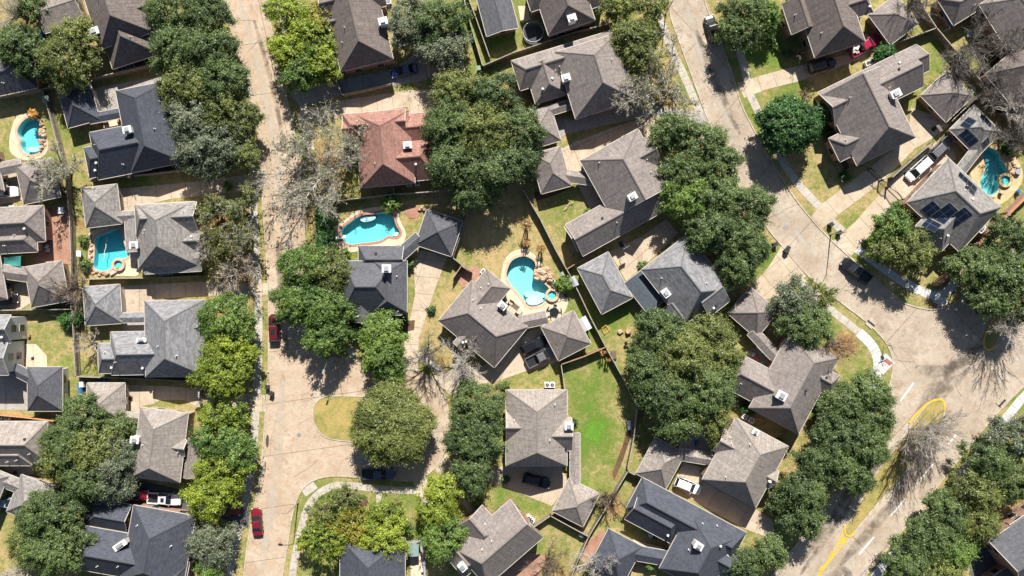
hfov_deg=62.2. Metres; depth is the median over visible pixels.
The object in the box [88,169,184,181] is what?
wooden fence
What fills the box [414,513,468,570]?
elm tree
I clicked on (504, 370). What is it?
slab joint
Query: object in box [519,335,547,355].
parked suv
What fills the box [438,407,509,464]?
oak tree
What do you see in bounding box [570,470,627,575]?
wooden fence
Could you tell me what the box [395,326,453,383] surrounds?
bare tree
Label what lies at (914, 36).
wooden fence
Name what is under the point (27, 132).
swimming pool
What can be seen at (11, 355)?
window
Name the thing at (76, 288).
bare tree
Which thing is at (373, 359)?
elm tree
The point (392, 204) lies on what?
palm tree
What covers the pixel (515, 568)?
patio
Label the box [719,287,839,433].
house
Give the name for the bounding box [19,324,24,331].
window
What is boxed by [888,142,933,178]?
wooden fence
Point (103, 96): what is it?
driveway
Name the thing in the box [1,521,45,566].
oak tree
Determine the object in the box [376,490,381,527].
footpath
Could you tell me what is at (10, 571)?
bare tree
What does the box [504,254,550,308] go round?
swimming pool
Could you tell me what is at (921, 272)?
fan palm
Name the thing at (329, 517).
young tree
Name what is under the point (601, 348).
wooden fence
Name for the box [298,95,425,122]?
slab joint
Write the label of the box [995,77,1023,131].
bare tree
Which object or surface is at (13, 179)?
patio
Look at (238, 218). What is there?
bare tree
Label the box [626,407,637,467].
wooden fence
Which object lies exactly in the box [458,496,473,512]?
footpath
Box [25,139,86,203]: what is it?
bare tree
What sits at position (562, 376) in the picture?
wooden fence
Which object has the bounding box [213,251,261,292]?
bare tree
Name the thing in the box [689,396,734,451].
oak tree
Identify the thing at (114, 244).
swimming pool
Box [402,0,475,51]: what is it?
oak tree
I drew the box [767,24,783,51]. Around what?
clipped hedge
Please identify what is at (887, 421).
oak tree
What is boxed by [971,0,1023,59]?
house
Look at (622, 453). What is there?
planting bed
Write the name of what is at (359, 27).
house
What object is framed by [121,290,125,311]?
garage door
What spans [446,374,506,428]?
oak tree
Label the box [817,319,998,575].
yellow road marking
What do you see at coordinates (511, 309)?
outdoor sofa
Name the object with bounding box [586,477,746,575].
house
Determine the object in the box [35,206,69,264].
patio
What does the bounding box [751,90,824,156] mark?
laurel tree
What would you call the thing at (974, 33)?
bare tree
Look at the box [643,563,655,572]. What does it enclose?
garden shrub
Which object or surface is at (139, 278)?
wooden fence
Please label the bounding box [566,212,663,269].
wooden fence
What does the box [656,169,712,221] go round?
tree
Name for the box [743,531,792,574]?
oak tree
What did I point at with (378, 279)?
house
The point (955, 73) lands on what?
bare tree
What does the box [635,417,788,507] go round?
house
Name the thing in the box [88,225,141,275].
pool deck
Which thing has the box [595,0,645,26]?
oak tree
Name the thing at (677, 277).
house
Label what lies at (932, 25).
wooden fence
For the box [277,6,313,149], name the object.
footpath
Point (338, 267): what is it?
oak tree
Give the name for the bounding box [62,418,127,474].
oak tree
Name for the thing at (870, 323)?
storm drain
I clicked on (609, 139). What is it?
slab joint
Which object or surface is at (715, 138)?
oak tree
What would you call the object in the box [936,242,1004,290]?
oak tree
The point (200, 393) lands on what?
brick wall
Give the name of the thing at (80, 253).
air conditioner
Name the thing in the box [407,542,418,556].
garden shed
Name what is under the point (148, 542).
house
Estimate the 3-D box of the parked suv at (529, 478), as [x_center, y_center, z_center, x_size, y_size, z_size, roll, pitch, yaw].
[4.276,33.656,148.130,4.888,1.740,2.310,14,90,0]
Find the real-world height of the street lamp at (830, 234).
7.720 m
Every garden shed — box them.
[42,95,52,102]
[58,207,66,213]
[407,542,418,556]
[569,276,578,286]
[579,316,591,330]
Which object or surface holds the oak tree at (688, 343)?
on the ground at (600, 406)
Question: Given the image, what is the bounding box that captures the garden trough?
[627,420,630,429]
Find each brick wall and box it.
[196,380,203,406]
[932,192,1023,285]
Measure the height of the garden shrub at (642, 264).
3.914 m
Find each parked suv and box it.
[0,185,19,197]
[0,293,19,304]
[268,314,280,341]
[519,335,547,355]
[522,472,550,488]
[673,476,701,494]
[703,14,718,43]
[807,57,836,73]
[927,135,953,160]
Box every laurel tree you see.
[313,199,337,234]
[313,226,337,256]
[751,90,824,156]
[813,100,832,125]
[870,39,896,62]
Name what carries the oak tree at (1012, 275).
on the ground at (600, 406)
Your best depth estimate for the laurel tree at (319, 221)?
145.57 m
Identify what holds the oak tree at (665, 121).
on the ground at (600, 406)
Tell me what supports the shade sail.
on the ground at (600, 406)
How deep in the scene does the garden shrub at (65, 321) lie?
147.26 m
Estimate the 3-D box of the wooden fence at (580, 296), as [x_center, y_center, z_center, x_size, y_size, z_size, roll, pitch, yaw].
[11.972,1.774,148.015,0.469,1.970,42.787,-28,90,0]
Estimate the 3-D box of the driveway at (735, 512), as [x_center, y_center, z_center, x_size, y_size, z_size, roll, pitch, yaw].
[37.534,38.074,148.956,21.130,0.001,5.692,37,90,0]
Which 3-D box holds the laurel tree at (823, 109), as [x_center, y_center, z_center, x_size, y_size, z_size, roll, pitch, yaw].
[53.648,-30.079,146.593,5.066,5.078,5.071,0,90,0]
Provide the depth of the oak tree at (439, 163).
140.26 m
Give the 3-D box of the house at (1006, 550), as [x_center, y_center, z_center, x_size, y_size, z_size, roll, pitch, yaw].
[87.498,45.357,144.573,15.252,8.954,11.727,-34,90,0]
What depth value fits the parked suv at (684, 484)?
147.69 m
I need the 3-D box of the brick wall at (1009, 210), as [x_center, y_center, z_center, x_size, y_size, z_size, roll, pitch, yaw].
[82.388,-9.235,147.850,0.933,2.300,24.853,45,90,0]
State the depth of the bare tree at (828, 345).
144.10 m
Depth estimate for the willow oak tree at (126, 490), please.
143.50 m
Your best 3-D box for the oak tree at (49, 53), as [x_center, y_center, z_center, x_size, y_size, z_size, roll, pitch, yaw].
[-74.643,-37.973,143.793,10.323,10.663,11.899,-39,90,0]
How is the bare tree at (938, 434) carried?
on the median lawn at (887, 477)
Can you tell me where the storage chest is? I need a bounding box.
[79,381,85,387]
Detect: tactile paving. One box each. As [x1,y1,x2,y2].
[884,358,891,365]
[929,301,937,307]
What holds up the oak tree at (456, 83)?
on the ground at (600, 406)
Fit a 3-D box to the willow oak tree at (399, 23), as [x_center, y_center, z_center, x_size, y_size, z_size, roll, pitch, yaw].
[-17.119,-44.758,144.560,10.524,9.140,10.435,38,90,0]
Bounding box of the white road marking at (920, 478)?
[842,383,955,575]
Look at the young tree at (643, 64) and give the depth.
142.91 m
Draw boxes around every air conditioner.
[4,416,12,419]
[76,250,82,256]
[386,0,391,5]
[414,181,420,186]
[544,382,549,387]
[550,382,554,387]
[740,413,747,419]
[746,416,754,423]
[862,60,870,67]
[867,58,876,65]
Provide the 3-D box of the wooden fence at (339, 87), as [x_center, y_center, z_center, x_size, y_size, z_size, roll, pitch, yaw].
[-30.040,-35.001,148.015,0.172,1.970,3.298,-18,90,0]
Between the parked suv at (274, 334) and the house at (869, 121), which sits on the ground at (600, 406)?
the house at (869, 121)
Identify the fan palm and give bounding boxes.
[27,107,37,119]
[520,220,533,231]
[521,237,530,247]
[536,244,545,253]
[914,265,927,277]
[1008,148,1021,159]
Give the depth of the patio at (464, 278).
148.95 m
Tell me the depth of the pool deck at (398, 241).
148.95 m
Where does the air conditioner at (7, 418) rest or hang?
on the ground at (600, 406)
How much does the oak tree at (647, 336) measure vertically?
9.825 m
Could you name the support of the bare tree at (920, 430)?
on the median lawn at (887, 477)
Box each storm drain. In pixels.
[865,317,876,328]
[996,397,1008,408]
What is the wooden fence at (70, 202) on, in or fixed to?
on the ground at (600, 406)
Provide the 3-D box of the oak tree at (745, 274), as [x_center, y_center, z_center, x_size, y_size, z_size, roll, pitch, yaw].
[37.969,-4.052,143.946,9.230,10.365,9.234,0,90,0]
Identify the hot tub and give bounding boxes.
[111,258,125,270]
[545,288,558,301]
[997,173,1012,186]
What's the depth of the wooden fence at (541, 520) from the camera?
147.82 m
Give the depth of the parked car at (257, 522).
148.01 m
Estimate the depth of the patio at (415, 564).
148.95 m
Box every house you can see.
[0,56,43,96]
[0,152,65,204]
[0,205,52,253]
[0,255,69,307]
[0,314,68,411]
[0,421,55,465]
[0,466,60,519]
[33,0,164,69]
[58,83,186,179]
[78,497,199,575]
[81,183,207,274]
[82,284,210,377]
[86,382,202,482]
[318,0,464,79]
[339,533,405,575]
[341,108,434,187]
[341,209,462,322]
[438,269,590,367]
[447,497,543,575]
[476,0,518,37]
[505,389,599,526]
[511,30,636,146]
[527,0,605,39]
[535,128,668,255]
[577,234,729,324]
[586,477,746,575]
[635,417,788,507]
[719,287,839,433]
[779,0,918,61]
[814,44,972,165]
[900,104,1000,251]
[932,0,983,26]
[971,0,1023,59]
[979,50,1023,123]
[981,501,1023,575]
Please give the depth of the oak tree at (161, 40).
140.43 m
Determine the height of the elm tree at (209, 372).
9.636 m
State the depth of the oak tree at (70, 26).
142.11 m
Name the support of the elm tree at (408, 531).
on the ground at (600, 406)
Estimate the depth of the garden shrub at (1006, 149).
147.84 m
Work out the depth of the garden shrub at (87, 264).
147.94 m
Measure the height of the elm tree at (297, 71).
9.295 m
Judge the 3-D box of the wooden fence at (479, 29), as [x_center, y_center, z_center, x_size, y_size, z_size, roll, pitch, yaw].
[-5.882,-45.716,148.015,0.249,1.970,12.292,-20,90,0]
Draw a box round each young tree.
[291,513,352,565]
[302,490,346,527]
[325,480,367,515]
[362,497,408,529]
[619,44,668,81]
[804,275,844,311]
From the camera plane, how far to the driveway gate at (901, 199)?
147.51 m
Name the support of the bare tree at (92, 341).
on the ground at (600, 406)
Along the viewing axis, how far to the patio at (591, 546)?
148.95 m
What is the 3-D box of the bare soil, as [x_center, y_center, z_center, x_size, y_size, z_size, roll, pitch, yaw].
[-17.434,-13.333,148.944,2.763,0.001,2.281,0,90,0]
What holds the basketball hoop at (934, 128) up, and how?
on the driveway at (841, 200)
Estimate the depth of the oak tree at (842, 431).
141.28 m
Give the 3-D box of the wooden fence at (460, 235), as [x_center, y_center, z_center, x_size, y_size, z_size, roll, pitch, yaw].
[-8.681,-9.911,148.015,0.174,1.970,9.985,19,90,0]
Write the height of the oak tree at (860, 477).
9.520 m
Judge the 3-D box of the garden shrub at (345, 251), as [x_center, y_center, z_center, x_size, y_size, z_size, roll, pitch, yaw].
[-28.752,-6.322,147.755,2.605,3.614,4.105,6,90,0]
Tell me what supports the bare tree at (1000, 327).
on the median lawn at (991, 337)
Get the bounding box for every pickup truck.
[117,488,149,501]
[147,491,181,506]
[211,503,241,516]
[362,467,395,480]
[524,345,554,368]
[840,257,872,284]
[847,33,881,58]
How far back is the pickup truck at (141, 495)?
147.91 m
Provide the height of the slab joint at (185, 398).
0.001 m
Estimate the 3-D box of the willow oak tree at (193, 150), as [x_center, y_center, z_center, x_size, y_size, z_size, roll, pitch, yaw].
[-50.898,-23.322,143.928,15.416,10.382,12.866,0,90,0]
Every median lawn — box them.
[846,401,943,534]
[985,301,1019,348]
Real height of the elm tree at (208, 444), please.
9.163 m
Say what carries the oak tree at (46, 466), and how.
on the ground at (600, 406)
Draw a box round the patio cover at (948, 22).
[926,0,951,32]
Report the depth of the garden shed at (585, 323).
146.88 m
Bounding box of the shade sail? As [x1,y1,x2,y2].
[4,255,24,266]
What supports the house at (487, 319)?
on the ground at (600, 406)
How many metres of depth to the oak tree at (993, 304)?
141.81 m
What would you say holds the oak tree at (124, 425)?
on the ground at (600, 406)
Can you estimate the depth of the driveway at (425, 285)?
148.97 m
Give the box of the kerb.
[223,0,1023,575]
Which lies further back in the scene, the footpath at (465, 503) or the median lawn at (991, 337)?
the footpath at (465, 503)
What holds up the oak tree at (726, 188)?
on the ground at (600, 406)
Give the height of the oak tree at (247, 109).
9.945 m
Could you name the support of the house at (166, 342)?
on the ground at (600, 406)
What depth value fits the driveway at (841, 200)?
148.96 m
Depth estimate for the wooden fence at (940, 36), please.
147.99 m
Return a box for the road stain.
[266,435,268,446]
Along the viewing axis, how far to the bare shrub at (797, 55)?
147.17 m
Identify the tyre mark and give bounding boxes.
[245,19,294,341]
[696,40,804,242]
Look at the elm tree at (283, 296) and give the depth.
141.62 m
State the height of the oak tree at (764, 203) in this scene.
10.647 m
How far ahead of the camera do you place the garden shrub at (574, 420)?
148.12 m
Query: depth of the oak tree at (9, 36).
141.96 m
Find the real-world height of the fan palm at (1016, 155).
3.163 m
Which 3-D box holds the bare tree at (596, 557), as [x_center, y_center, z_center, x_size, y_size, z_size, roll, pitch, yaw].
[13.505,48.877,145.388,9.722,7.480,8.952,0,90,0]
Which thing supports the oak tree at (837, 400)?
on the ground at (600, 406)
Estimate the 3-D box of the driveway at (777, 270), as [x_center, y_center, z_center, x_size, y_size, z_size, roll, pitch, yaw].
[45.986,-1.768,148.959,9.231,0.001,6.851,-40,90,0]
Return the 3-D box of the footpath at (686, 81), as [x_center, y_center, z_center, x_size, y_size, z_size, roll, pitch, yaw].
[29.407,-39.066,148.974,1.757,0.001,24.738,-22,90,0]
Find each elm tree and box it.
[175,473,245,526]
[184,344,257,402]
[187,414,245,462]
[189,448,257,496]
[192,396,253,435]
[192,559,225,575]
[193,289,259,344]
[198,331,265,370]
[210,424,260,475]
[259,0,315,37]
[263,27,308,71]
[265,271,325,328]
[273,241,334,289]
[274,47,323,95]
[278,11,337,57]
[290,281,360,337]
[297,36,343,87]
[298,314,356,361]
[299,0,334,41]
[323,504,378,546]
[354,307,412,355]
[355,333,408,383]
[355,514,412,561]
[367,360,407,388]
[402,521,416,538]
[411,490,462,529]
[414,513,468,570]
[420,468,466,515]
[753,0,784,38]
[868,205,915,246]
[931,529,980,573]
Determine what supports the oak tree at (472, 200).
on the ground at (600, 406)
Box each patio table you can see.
[511,303,519,309]
[550,308,558,316]
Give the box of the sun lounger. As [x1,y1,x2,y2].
[109,267,118,274]
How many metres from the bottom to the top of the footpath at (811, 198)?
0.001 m
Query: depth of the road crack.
148.95 m
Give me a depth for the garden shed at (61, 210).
147.36 m
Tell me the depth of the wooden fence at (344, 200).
147.58 m
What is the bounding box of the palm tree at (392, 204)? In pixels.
[380,190,402,214]
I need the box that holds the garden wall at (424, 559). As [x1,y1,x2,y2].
[406,539,426,575]
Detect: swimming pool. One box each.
[15,115,46,156]
[92,227,131,271]
[339,210,401,246]
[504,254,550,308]
[977,146,1008,196]
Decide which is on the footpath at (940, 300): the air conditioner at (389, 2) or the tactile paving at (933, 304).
the tactile paving at (933, 304)
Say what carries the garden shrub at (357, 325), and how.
on the ground at (600, 406)
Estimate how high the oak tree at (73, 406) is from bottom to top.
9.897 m
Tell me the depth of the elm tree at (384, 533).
142.88 m
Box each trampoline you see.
[523,21,543,43]
[990,104,1002,112]
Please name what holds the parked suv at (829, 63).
on the driveway at (768, 80)
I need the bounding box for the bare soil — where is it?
[405,206,419,217]
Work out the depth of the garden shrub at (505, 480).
148.19 m
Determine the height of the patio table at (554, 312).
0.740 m
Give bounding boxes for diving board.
[335,235,345,239]
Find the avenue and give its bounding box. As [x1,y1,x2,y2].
[670,0,1023,575]
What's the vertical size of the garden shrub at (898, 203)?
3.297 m
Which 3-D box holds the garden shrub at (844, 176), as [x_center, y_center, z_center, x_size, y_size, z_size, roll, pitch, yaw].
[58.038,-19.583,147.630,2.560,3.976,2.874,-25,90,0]
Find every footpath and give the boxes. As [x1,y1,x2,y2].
[225,126,262,575]
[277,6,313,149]
[289,482,415,575]
[300,480,316,495]
[347,346,355,358]
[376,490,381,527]
[418,352,444,373]
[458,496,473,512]
[653,2,707,120]
[736,47,750,80]
[747,94,821,208]
[799,329,881,479]
[800,279,860,333]
[829,218,844,231]
[855,247,906,286]
[871,391,1023,575]
[874,353,894,373]
[904,280,957,298]
[932,294,947,307]
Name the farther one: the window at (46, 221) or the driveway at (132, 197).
the driveway at (132, 197)
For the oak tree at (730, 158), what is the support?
on the ground at (600, 406)
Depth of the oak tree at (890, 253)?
142.32 m
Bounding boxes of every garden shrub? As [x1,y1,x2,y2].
[52,309,84,329]
[75,235,89,247]
[75,258,93,272]
[222,181,234,199]
[341,247,354,256]
[349,321,364,329]
[393,315,410,325]
[406,256,415,268]
[422,302,435,316]
[471,495,484,508]
[498,475,510,485]
[501,379,511,389]
[552,274,578,292]
[571,416,577,432]
[637,259,647,268]
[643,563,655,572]
[736,401,756,415]
[782,46,796,58]
[819,125,834,137]
[838,165,852,182]
[890,199,901,207]
[1000,141,1016,157]
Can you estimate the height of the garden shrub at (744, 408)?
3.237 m
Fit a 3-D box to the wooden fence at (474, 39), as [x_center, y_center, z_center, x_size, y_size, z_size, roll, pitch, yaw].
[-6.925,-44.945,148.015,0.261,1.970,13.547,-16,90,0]
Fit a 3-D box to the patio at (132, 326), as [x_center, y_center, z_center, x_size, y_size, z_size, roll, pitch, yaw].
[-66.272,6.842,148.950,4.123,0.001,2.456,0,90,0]
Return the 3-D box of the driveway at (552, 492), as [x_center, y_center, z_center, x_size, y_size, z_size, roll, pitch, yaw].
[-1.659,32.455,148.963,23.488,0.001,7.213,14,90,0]
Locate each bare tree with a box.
[0,0,25,28]
[0,558,34,575]
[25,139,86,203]
[34,252,89,322]
[69,326,99,358]
[192,191,248,227]
[192,218,224,259]
[198,222,240,272]
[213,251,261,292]
[214,178,258,241]
[217,218,265,252]
[249,97,370,228]
[263,113,323,168]
[320,118,370,169]
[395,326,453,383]
[435,338,487,385]
[520,534,571,575]
[566,550,621,575]
[590,487,627,514]
[611,70,657,117]
[614,26,705,123]
[819,323,861,378]
[892,0,940,23]
[894,429,948,483]
[899,416,957,463]
[919,404,971,456]
[934,0,1003,76]
[939,42,989,89]
[965,60,1019,113]
[977,22,1023,70]
[988,118,1023,155]
[988,307,1023,362]
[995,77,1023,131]
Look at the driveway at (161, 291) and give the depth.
148.97 m
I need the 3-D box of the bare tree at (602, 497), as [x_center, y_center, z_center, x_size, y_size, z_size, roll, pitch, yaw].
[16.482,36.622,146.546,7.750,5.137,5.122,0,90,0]
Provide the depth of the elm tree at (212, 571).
144.95 m
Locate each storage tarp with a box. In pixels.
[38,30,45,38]
[78,383,84,393]
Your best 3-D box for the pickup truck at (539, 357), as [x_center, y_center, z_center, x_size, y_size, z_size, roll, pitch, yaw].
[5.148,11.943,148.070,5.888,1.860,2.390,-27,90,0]
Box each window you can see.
[6,282,10,289]
[9,353,13,360]
[11,325,16,332]
[17,352,21,359]
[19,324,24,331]
[45,220,49,227]
[802,39,806,48]
[828,147,834,154]
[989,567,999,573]
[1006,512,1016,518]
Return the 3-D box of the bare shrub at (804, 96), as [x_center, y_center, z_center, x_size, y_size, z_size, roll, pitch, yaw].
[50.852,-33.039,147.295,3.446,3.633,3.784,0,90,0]
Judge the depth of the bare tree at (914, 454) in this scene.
142.90 m
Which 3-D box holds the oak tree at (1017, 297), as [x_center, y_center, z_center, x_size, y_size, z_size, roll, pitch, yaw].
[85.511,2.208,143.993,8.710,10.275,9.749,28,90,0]
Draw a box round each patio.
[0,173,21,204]
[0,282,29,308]
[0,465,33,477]
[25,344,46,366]
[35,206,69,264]
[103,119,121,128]
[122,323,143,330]
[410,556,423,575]
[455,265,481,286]
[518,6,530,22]
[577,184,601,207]
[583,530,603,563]
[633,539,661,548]
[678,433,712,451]
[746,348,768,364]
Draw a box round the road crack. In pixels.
[250,20,1005,551]
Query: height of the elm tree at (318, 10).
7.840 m
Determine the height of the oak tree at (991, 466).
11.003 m
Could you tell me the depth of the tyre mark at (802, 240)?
148.97 m
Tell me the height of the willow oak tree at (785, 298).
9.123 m
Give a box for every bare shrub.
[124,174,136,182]
[795,46,805,62]
[796,87,814,101]
[878,180,890,187]
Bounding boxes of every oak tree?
[0,17,45,66]
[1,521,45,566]
[7,32,52,82]
[9,0,56,27]
[11,521,102,575]
[12,485,94,549]
[30,440,79,482]
[33,27,102,97]
[34,411,104,473]
[47,11,104,61]
[52,390,110,438]
[55,457,120,504]
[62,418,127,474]
[88,432,139,485]
[91,466,141,507]
[97,407,137,438]
[138,0,205,46]
[142,20,199,74]
[152,55,222,109]
[159,92,226,151]
[164,113,256,186]
[175,20,243,75]
[177,0,240,45]
[180,518,240,574]
[191,47,253,111]
[199,87,269,140]
[213,127,262,178]
[303,245,357,295]
[343,378,440,468]
[385,0,438,50]
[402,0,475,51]
[412,25,473,73]
[418,90,485,156]
[422,138,486,198]
[424,65,486,110]
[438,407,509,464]
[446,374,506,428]
[447,176,500,216]
[448,445,494,501]
[450,100,515,166]
[461,135,531,204]
[463,68,523,121]
[492,103,551,151]
[503,138,544,178]
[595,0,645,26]
[605,14,661,73]
[624,342,673,398]
[627,363,699,424]
[630,303,690,356]
[632,0,671,27]
[645,109,698,156]
[648,401,703,445]
[653,149,717,197]
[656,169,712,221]
[656,329,722,390]
[667,117,730,165]
[674,204,741,258]
[679,308,739,351]
[681,364,739,420]
[689,171,754,227]
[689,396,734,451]
[693,327,748,380]
[697,144,747,194]
[708,13,765,55]
[710,239,765,290]
[712,0,770,33]
[713,212,773,271]
[719,543,767,575]
[731,180,780,231]
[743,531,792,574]
[762,269,819,325]
[764,480,791,519]
[770,298,837,350]
[775,463,830,519]
[775,502,830,542]
[788,436,858,491]
[805,407,875,458]
[813,376,870,428]
[828,446,879,498]
[833,365,900,410]
[844,423,896,469]
[854,397,899,435]
[860,223,911,270]
[877,533,940,575]
[881,223,944,276]
[901,509,964,564]
[910,552,967,575]
[918,483,974,541]
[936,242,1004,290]
[940,462,1008,516]
[954,436,1019,489]
[956,497,1004,546]
[961,277,1013,322]
[974,242,1023,299]
[975,412,1023,462]
[980,209,1023,257]
[994,275,1023,327]
[994,460,1023,507]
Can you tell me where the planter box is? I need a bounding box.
[611,350,615,359]
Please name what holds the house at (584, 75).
on the ground at (600, 406)
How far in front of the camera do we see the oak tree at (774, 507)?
144.54 m
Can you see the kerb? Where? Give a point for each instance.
(445, 396)
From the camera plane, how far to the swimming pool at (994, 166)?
150.50 m
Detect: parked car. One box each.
[0,497,10,507]
[250,507,263,535]
[390,63,417,78]
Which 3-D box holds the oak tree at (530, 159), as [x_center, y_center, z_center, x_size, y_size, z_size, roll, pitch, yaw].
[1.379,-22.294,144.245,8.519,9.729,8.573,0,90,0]
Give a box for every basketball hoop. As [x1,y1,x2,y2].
[125,396,132,404]
[618,241,626,248]
[931,125,942,131]
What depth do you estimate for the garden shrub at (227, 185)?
148.01 m
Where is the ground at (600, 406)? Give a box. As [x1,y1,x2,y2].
[0,0,1023,575]
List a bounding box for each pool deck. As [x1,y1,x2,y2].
[9,114,47,159]
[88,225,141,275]
[334,206,405,251]
[501,249,567,319]
[970,144,1022,204]
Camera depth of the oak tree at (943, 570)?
141.29 m
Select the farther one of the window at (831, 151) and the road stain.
the road stain
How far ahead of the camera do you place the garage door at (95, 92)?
148.23 m
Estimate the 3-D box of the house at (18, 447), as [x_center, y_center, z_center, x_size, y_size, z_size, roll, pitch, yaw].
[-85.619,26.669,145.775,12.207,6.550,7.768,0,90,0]
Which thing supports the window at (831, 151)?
in the house at (869, 121)
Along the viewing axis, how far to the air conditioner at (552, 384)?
148.06 m
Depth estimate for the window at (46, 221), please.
147.36 m
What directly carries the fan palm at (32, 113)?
on the ground at (600, 406)
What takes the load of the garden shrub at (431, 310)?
on the ground at (600, 406)
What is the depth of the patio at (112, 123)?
148.95 m
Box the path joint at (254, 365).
[226,165,262,573]
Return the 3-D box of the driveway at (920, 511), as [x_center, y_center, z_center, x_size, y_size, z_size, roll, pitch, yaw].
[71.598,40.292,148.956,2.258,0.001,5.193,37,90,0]
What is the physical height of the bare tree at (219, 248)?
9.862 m
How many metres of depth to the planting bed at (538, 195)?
148.94 m
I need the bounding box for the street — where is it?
[225,0,447,575]
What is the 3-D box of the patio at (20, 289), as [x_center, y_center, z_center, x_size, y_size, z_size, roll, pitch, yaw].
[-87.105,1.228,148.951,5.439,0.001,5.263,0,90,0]
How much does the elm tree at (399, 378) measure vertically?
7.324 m
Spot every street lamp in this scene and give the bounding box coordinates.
[270,502,298,513]
[829,231,846,243]
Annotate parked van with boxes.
[904,155,933,181]
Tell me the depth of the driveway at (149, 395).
148.97 m
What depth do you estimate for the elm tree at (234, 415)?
143.18 m
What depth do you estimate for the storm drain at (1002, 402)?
148.86 m
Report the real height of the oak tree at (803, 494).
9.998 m
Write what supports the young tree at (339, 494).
on the ground at (600, 406)
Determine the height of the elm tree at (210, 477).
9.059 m
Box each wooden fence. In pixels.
[0,64,152,99]
[0,309,73,310]
[0,413,56,421]
[41,89,76,309]
[72,310,80,375]
[75,375,196,381]
[84,275,202,279]
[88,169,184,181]
[331,190,450,202]
[336,79,342,96]
[342,83,392,96]
[453,207,470,257]
[464,0,482,64]
[468,0,489,58]
[482,22,611,68]
[523,189,637,406]
[534,513,549,526]
[550,513,589,537]
[560,363,564,388]
[561,346,605,363]
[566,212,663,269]
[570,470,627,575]
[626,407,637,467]
[626,469,640,478]
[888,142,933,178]
[893,27,936,43]
[914,0,936,29]
[932,28,1023,142]
[947,91,981,122]
[975,54,1000,72]
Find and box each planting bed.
[355,320,414,335]
[358,498,367,506]
[534,186,573,200]
[613,419,630,478]
[830,136,848,170]
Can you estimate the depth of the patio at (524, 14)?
148.96 m
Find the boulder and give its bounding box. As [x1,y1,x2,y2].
[539,276,545,281]
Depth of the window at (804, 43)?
147.22 m
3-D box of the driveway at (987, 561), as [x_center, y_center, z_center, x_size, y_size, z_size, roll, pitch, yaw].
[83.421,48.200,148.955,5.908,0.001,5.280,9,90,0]
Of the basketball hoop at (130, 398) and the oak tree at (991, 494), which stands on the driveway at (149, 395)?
the basketball hoop at (130, 398)
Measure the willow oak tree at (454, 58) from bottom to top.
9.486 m
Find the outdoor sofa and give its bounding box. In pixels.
[506,305,516,314]
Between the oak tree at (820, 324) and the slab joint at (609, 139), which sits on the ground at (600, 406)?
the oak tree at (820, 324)
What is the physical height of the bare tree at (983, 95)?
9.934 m
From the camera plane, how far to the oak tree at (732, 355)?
141.01 m
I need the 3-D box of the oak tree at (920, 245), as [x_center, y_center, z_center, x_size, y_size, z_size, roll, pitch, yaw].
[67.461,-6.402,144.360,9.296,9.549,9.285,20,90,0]
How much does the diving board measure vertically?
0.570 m
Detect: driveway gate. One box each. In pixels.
[866,167,883,180]
[886,186,904,200]
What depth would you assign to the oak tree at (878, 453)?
140.74 m
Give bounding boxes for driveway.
[0,375,26,409]
[84,481,249,527]
[94,73,253,110]
[121,282,267,311]
[122,173,264,209]
[130,385,264,412]
[289,54,428,105]
[296,89,435,128]
[404,250,446,373]
[413,477,430,504]
[430,328,557,394]
[435,453,566,505]
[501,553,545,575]
[555,103,707,136]
[562,116,709,171]
[610,219,677,280]
[677,462,774,538]
[737,34,878,97]
[751,246,805,298]
[811,108,948,228]
[834,142,955,255]
[913,504,929,522]
[969,548,995,575]
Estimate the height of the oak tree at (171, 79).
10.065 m
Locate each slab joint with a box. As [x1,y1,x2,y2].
[126,173,259,204]
[139,282,262,311]
[139,385,262,411]
[239,0,443,562]
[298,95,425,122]
[299,62,427,104]
[409,252,444,361]
[433,334,556,390]
[564,116,698,170]
[615,228,672,270]
[671,7,1018,575]
[685,466,764,532]
[762,253,798,292]
[817,115,933,225]
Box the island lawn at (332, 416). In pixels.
[314,397,418,439]
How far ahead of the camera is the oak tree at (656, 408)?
140.14 m
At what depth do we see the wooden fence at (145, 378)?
147.46 m
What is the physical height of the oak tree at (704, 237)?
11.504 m
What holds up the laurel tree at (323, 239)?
on the ground at (600, 406)
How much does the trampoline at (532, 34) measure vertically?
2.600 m
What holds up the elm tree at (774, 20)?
on the ground at (600, 406)
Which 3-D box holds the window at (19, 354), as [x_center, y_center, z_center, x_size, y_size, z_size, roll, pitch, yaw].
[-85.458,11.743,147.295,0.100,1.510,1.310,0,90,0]
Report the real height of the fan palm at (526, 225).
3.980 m
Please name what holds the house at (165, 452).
on the ground at (600, 406)
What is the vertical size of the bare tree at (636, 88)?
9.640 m
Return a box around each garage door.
[93,90,101,110]
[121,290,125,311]
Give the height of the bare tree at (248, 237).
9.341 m
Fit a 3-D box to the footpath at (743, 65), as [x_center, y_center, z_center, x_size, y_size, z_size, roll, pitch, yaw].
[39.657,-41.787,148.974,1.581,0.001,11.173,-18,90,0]
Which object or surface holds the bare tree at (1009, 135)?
on the ground at (600, 406)
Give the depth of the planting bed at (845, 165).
148.94 m
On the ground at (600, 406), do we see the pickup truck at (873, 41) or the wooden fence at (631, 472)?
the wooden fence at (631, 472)
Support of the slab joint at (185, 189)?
on the driveway at (132, 197)
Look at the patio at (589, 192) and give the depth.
148.96 m
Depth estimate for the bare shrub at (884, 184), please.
147.79 m
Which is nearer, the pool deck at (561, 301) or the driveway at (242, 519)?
the pool deck at (561, 301)

